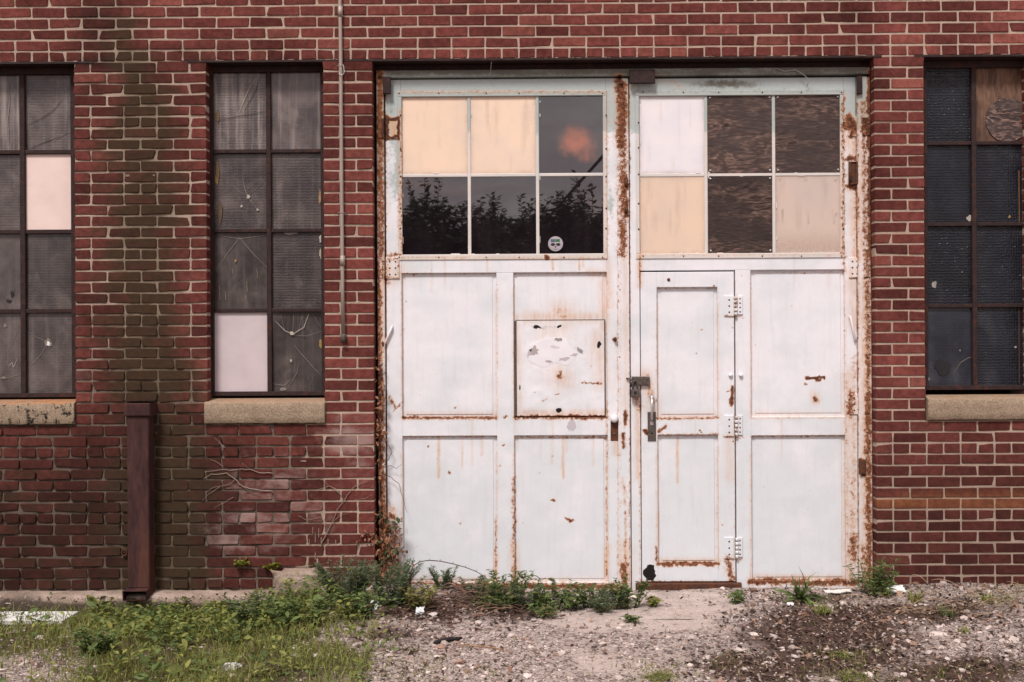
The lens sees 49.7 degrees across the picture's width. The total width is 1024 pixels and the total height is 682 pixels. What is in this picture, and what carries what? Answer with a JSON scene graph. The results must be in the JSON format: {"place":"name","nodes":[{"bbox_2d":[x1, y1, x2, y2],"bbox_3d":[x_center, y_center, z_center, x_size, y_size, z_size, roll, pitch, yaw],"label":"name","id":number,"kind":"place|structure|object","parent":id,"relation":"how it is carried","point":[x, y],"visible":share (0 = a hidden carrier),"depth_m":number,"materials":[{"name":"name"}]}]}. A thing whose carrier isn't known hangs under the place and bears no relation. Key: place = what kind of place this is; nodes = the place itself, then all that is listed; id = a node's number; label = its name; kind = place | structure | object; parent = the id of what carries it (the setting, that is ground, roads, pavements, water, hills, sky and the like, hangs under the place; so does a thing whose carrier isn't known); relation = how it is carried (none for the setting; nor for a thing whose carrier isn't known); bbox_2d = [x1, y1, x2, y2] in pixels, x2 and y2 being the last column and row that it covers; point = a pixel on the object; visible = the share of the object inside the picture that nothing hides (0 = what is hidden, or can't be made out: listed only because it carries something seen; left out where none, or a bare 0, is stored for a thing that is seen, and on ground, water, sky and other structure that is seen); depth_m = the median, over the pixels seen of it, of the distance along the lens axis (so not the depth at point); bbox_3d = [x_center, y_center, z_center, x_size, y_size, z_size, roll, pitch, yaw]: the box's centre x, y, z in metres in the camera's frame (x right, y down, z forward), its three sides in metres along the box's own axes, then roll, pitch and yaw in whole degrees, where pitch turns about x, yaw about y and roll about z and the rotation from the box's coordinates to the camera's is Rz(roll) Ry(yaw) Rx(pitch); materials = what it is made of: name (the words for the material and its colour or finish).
{"place":"outdoors","nodes":[
{"label":"outdoors","id":0,"kind":"place"},
{"bbox_2d":[0,581,1023,681],"bbox_3d":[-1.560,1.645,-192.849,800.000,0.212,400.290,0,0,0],"label":"ground","id":1,"kind":"structure","parent":0,"point":[693,625],"depth_m":5.78,"materials":[{"name":"grey gravel"}]},
{"bbox_2d":[0,611,78,624],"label":"plank","id":2,"kind":"object","parent":1,"relation":"on","point":[9,617],"visible":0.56,"depth_m":6.77,"materials":[{"name":"grey wood"}]},
{"bbox_2d":[67,615,84,627],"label":"grass tuft","id":3,"kind":"object","parent":1,"relation":"on","point":[74,619],"visible":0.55,"depth_m":6.63,"materials":[{"name":"green plant"}]},
{"bbox_2d":[70,625,119,655],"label":"weed","id":4,"kind":"object","parent":1,"relation":"on","point":[101,640],"visible":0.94,"depth_m":5.77,"materials":[{"name":"green plant"}]},
{"bbox_2d":[158,604,236,634],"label":"weed","id":5,"kind":"object","parent":1,"relation":"on","point":[204,619],"visible":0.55,"depth_m":6.32,"materials":[{"name":"green plant"}]},
{"bbox_2d":[0,563,400,681],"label":"weed cover","id":6,"kind":"object","parent":1,"relation":"on","point":[141,615],"visible":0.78,"depth_m":6.08,"materials":[{"name":"green plant"}]},
{"bbox_2d":[218,662,241,670],"bbox_3d":[-1.401,1.627,5.494,0.127,0.048,0.108,0,0,0],"label":"stone","id":7,"kind":"object","parent":1,"relation":"on","point":[224,665],"visible":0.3,"depth_m":5.47,"materials":[{"name":"grey stone"}]},
{"bbox_2d":[221,590,287,628],"bbox_3d":[-1.476,1.562,6.424,0.342,0.192,0.328,0,0,-37],"label":"weed","id":8,"kind":"object","parent":1,"relation":"on","point":[244,612],"visible":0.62,"depth_m":6.39,"materials":[{"name":"green plant"}]},
{"bbox_2d":[271,568,320,599],"bbox_3d":[-1.352,1.538,6.956,0.317,0.218,0.163,0,0,0],"label":"concrete chunk","id":9,"kind":"object","parent":1,"relation":"on","point":[280,576],"visible":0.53,"depth_m":6.89,"materials":[{"name":"beige concrete"}]},
{"bbox_2d":[258,590,336,629],"bbox_3d":[-1.208,1.507,6.157,0.475,0.214,0.238,0,0,10],"label":"weed","id":10,"kind":"object","parent":1,"relation":"on","point":[293,608],"visible":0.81,"depth_m":6.14,"materials":[{"name":"green plant"}]},
{"bbox_2d":[312,553,389,602],"bbox_3d":[-0.966,1.433,6.656,0.473,0.289,0.328,0,0,-8],"label":"weed","id":11,"kind":"object","parent":1,"relation":"on","point":[350,579],"visible":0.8,"depth_m":6.62,"materials":[{"name":"green plant"}]},
{"bbox_2d":[318,581,396,620],"bbox_3d":[-0.876,1.496,6.335,0.446,0.198,0.292,0,0,0],"label":"weed","id":12,"kind":"object","parent":1,"relation":"on","point":[357,602],"visible":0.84,"depth_m":6.29,"materials":[{"name":"green plant"}]},
{"bbox_2d":[361,558,425,605],"bbox_3d":[-0.702,1.439,6.607,0.410,0.272,0.320,0,0,0],"label":"weed","id":13,"kind":"object","parent":1,"relation":"on","point":[404,580],"visible":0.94,"depth_m":6.57,"materials":[{"name":"green plant"}]},
{"bbox_2d":[398,583,441,611],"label":"weed","id":14,"kind":"object","parent":1,"relation":"on","point":[417,600],"visible":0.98,"depth_m":6.50,"materials":[{"name":"green plant"}]},
{"bbox_2d":[416,606,424,613],"bbox_3d":[-0.536,1.568,6.431,0.054,0.036,0.054,0,0,0],"label":"scrap","id":15,"kind":"object","parent":1,"relation":"on","point":[419,610],"visible":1,"depth_m":6.43,"materials":[{"name":"white paper"}]},
{"bbox_2d":[428,612,437,616],"bbox_3d":[-0.457,1.585,6.370,0.069,0.042,0.051,0,0,0],"label":"stone","id":16,"kind":"object","parent":1,"relation":"on","point":[432,614],"visible":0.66,"depth_m":6.35,"materials":[{"name":"beige stone"}]},
{"bbox_2d":[427,565,457,589],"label":"weed","id":17,"kind":"object","parent":1,"relation":"on","point":[447,577],"visible":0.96,"depth_m":6.86,"materials":[{"name":"green plant"}]},
{"bbox_2d":[433,637,461,643],"bbox_3d":[-0.334,1.564,5.783,0.023,0.033,0.192,0,0,45],"label":"stick","id":18,"kind":"object","parent":1,"relation":"on","point":[447,639],"visible":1,"depth_m":5.77,"materials":[{"name":"black wood"}]},
{"bbox_2d":[411,559,486,578],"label":"bare branch","id":19,"kind":"object","parent":1,"relation":"on","point":[446,562],"visible":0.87,"depth_m":7.03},
{"bbox_2d":[371,577,554,619],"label":"twig litter","id":20,"kind":"object","parent":1,"relation":"on","point":[463,594],"visible":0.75,"depth_m":6.55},
{"bbox_2d":[457,574,500,600],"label":"weed","id":21,"kind":"object","parent":1,"relation":"on","point":[482,577],"visible":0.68,"depth_m":6.70,"materials":[{"name":"green plant"}]},
{"bbox_2d":[459,645,503,649],"bbox_3d":[-0.157,1.563,5.643,0.235,0.015,0.007,0,0,14],"label":"stick","id":22,"kind":"object","parent":1,"relation":"on","point":[483,646],"visible":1,"depth_m":5.64,"materials":[{"name":"brown wood"}]},
{"bbox_2d":[471,592,518,610],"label":"weed","id":23,"kind":"object","parent":1,"relation":"on","point":[494,599],"visible":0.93,"depth_m":6.47,"materials":[{"name":"green plant"}]},
{"bbox_2d":[475,568,534,608],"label":"weed","id":24,"kind":"object","parent":1,"relation":"on","point":[496,588],"visible":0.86,"depth_m":6.56,"materials":[{"name":"green plant"}]},
{"bbox_2d":[0,0,1023,615],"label":"brick building","id":25,"kind":"structure","parent":1,"relation":"on","point":[680,294],"depth_m":7.08,"materials":[{"name":"red brick"}]},
{"bbox_2d":[0,67,75,424],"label":"window","id":26,"kind":"structure","parent":25,"relation":"in","point":[38,258],"depth_m":7.14,"materials":[{"name":"grey glass"}]},
{"bbox_2d":[121,402,157,600],"bbox_3d":[-2.361,0.998,6.926,0.238,1.221,0.190,0,0,0],"label":"downspout","id":27,"kind":"object","parent":25,"relation":"attached to","point":[141,551],"visible":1,"depth_m":6.90,"materials":[{"name":"paint"}]},
{"bbox_2d":[201,438,272,505],"bbox_3d":[-1.745,0.837,7.006,0.456,0.451,0.006,0,0,0],"label":"dead vine","id":28,"kind":"object","parent":25,"relation":"attached to","point":[235,479],"visible":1,"depth_m":7.00,"materials":[{"name":"brown plant"}]},
{"bbox_2d":[233,557,249,566],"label":"weed","id":29,"kind":"object","parent":25,"relation":"attached to","point":[241,562],"depth_m":6.99,"materials":[{"name":"green plant"}]},
{"bbox_2d":[204,66,324,423],"bbox_3d":[-1.573,-0.621,7.099,0.764,2.292,0.226,0,0,0],"label":"window","id":30,"kind":"structure","parent":25,"relation":"in","point":[267,270],"depth_m":7.13,"materials":[{"name":"grey glass"}]},
{"bbox_2d":[262,562,280,570],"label":"weed","id":31,"kind":"object","parent":25,"relation":"attached to","point":[274,566],"depth_m":6.99,"materials":[{"name":"green plant"}]},
{"bbox_2d":[300,478,370,544],"bbox_3d":[-1.118,1.080,7.001,0.474,0.422,0.008,0,0,0],"label":"dead vine","id":32,"kind":"object","parent":25,"relation":"attached to","point":[337,508],"visible":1,"depth_m":7.00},
{"bbox_2d":[337,0,347,342],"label":"conduit","id":33,"kind":"object","parent":25,"relation":"attached to","point":[341,212],"visible":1,"depth_m":6.98,"materials":[{"name":"metal"}]},
{"bbox_2d":[356,341,414,585],"bbox_3d":[-0.806,0.818,7.036,0.379,1.640,0.130,0,0,0],"label":"climbing vine","id":34,"kind":"object","parent":25,"relation":"attached to","point":[388,530],"visible":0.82,"depth_m":7.03,"materials":[{"name":"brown plant"}]},
{"bbox_2d":[378,78,630,589],"bbox_3d":[-0.051,-0.028,7.099,1.610,3.310,0.089,0,0,0],"label":"garage door","id":35,"kind":"structure","parent":25,"relation":"in","point":[507,340],"depth_m":7.11,"materials":[{"name":"white paint"}]},
{"bbox_2d":[628,77,870,589],"bbox_3d":[1.528,-0.031,7.086,1.534,3.311,0.091,0,0,0],"label":"garage door","id":36,"kind":"structure","parent":25,"relation":"in","point":[756,179],"depth_m":7.09,"materials":[{"name":"white paint"}]},
{"bbox_2d":[626,272,742,581],"bbox_3d":[1.106,0.550,7.082,0.750,1.986,0.104,0,0,0],"label":"wicket door","id":37,"kind":"structure","parent":36,"relation":"in","point":[689,425],"depth_m":7.10,"materials":[{"name":"white paint"}]},
{"bbox_2d":[923,60,1023,419],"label":"window","id":38,"kind":"structure","parent":25,"relation":"in","point":[973,132],"depth_m":7.09,"materials":[{"name":"black glass"}]},
{"bbox_2d":[0,581,1023,681],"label":"grass","id":39,"kind":"structure","parent":1,"relation":"on","point":[254,647],"depth_m":5.66,"materials":[{"name":"green plant"}]},
{"bbox_2d":[0,582,1023,681],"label":"bark debris","id":40,"kind":"object","parent":1,"relation":"on","point":[812,649],"visible":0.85,"depth_m":5.86,"materials":[{"name":"brown wood"}]},
{"bbox_2d":[508,581,556,609],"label":"weed","id":41,"kind":"object","parent":1,"relation":"on","point":[521,596],"visible":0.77,"depth_m":6.51,"materials":[{"name":"green plant"}]},
{"bbox_2d":[524,600,560,618],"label":"weed","id":42,"kind":"object","parent":1,"relation":"on","point":[544,610],"visible":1,"depth_m":6.31,"materials":[{"name":"green plant"}]},
{"bbox_2d":[529,578,578,610],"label":"weed","id":43,"kind":"object","parent":1,"relation":"on","point":[544,599],"visible":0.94,"depth_m":6.49,"materials":[{"name":"green plant"}]},
{"bbox_2d":[552,587,586,609],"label":"weed","id":44,"kind":"object","parent":1,"relation":"on","point":[576,604],"visible":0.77,"depth_m":6.53,"materials":[{"name":"green plant"}]},
{"bbox_2d":[573,582,609,608],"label":"weed","id":45,"kind":"object","parent":1,"relation":"on","point":[577,590],"visible":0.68,"depth_m":6.58,"materials":[{"name":"green plant"}]},
{"bbox_2d":[620,614,641,623],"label":"weed","id":46,"kind":"object","parent":1,"relation":"on","point":[632,618],"visible":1,"depth_m":6.18,"materials":[{"name":"green plant"}]},
{"bbox_2d":[628,668,675,681],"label":"grass tuft","id":47,"kind":"object","parent":1,"relation":"on","point":[663,675],"visible":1,"depth_m":5.18,"materials":[{"name":"green plant"}]},
{"bbox_2d":[581,591,744,618],"bbox_3d":[0.734,1.578,6.614,1.500,0.004,0.680,0,0,0],"label":"concrete apron","id":48,"kind":"object","parent":1,"relation":"on","point":[691,598],"visible":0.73,"depth_m":6.58,"materials":[{"name":"grey concrete"}]},
{"bbox_2d":[585,593,617,612],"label":"weed","id":49,"kind":"object","parent":48,"relation":"on","point":[597,605],"visible":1,"depth_m":6.43,"materials":[{"name":"green plant"}]},
{"bbox_2d":[590,584,632,609],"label":"weed","id":50,"kind":"object","parent":48,"relation":"on","point":[616,602],"visible":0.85,"depth_m":6.50,"materials":[{"name":"green plant"}]},
{"bbox_2d":[606,573,649,608],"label":"weed","id":51,"kind":"object","parent":48,"relation":"on","point":[627,590],"visible":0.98,"depth_m":6.53,"materials":[{"name":"green plant"}]},
{"bbox_2d":[645,594,663,606],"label":"weed","id":52,"kind":"object","parent":48,"relation":"on","point":[655,601],"visible":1,"depth_m":6.57,"materials":[{"name":"green plant"}]},
{"bbox_2d":[724,589,746,603],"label":"weed","id":53,"kind":"object","parent":48,"relation":"on","point":[738,596],"visible":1,"depth_m":6.63,"materials":[{"name":"green plant"}]},
{"bbox_2d":[772,571,836,607],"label":"weed","id":54,"kind":"object","parent":1,"relation":"on","point":[801,595],"visible":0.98,"depth_m":6.66,"materials":[{"name":"green plant"}]},
{"bbox_2d":[806,602,840,615],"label":"grass tuft","id":55,"kind":"object","parent":1,"relation":"on","point":[818,611],"visible":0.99,"depth_m":6.34,"materials":[{"name":"green plant"}]},
{"bbox_2d":[824,589,851,593],"bbox_3d":[2.015,1.548,6.831,0.182,0.019,0.065,0,0,0],"label":"scrap","id":56,"kind":"object","parent":1,"relation":"on","point":[837,591],"visible":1,"depth_m":6.82,"materials":[{"name":"white paper"}]},
{"bbox_2d":[820,649,862,662],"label":"grass tuft","id":57,"kind":"object","parent":1,"relation":"on","point":[839,652],"visible":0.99,"depth_m":5.53,"materials":[{"name":"green plant"}]},
{"bbox_2d":[831,668,882,681],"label":"grass tuft","id":58,"kind":"object","parent":1,"relation":"on","point":[854,680],"visible":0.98,"depth_m":5.13,"materials":[{"name":"green plant"}]},
{"bbox_2d":[843,557,900,592],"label":"weed","id":59,"kind":"object","parent":1,"relation":"on","point":[879,570],"visible":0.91,"depth_m":6.83,"materials":[{"name":"green plant"}]},
{"bbox_2d":[858,572,896,596],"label":"weed","id":60,"kind":"object","parent":1,"relation":"on","point":[876,585],"visible":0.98,"depth_m":6.76,"materials":[{"name":"green plant"}]},
{"bbox_2d":[880,585,894,597],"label":"grass tuft","id":61,"kind":"object","parent":1,"relation":"on","point":[888,593],"visible":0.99,"depth_m":6.74,"materials":[{"name":"green plant"}]},
{"bbox_2d":[887,585,905,592],"bbox_3d":[2.370,1.530,6.822,0.119,0.036,0.064,0,0,0],"label":"scrap","id":62,"kind":"object","parent":1,"relation":"on","point":[900,588],"visible":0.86,"depth_m":6.82,"materials":[{"name":"white paper"}]},
{"bbox_2d":[907,589,926,603],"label":"grass tuft","id":63,"kind":"object","parent":1,"relation":"on","point":[911,598],"visible":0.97,"depth_m":6.57,"materials":[{"name":"green plant"}]},
{"bbox_2d":[844,574,1023,616],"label":"dry grass","id":64,"kind":"structure","parent":1,"relation":"on","point":[1006,600],"depth_m":6.49,"materials":[{"name":"brown plant"}]},
{"bbox_2d":[929,631,947,635],"bbox_3d":[2.276,1.568,5.900,0.099,0.028,0.059,0,0,0],"label":"stone","id":65,"kind":"object","parent":1,"relation":"on","point":[937,633],"visible":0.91,"depth_m":5.88,"materials":[{"name":"white stone"}]},
{"bbox_2d":[939,603,960,617],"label":"grass tuft","id":66,"kind":"object","parent":1,"relation":"on","point":[947,612],"visible":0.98,"depth_m":6.29,"materials":[{"name":"green plant"}]},
{"bbox_2d":[956,624,972,634],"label":"grass tuft","id":67,"kind":"object","parent":1,"relation":"on","point":[967,629],"visible":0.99,"depth_m":5.93,"materials":[{"name":"green plant"}]},
{"bbox_2d":[974,592,1005,603],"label":"grass tuft","id":68,"kind":"object","parent":1,"relation":"on","point":[985,598],"visible":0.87,"depth_m":6.57,"materials":[{"name":"green plant"}]}
]}

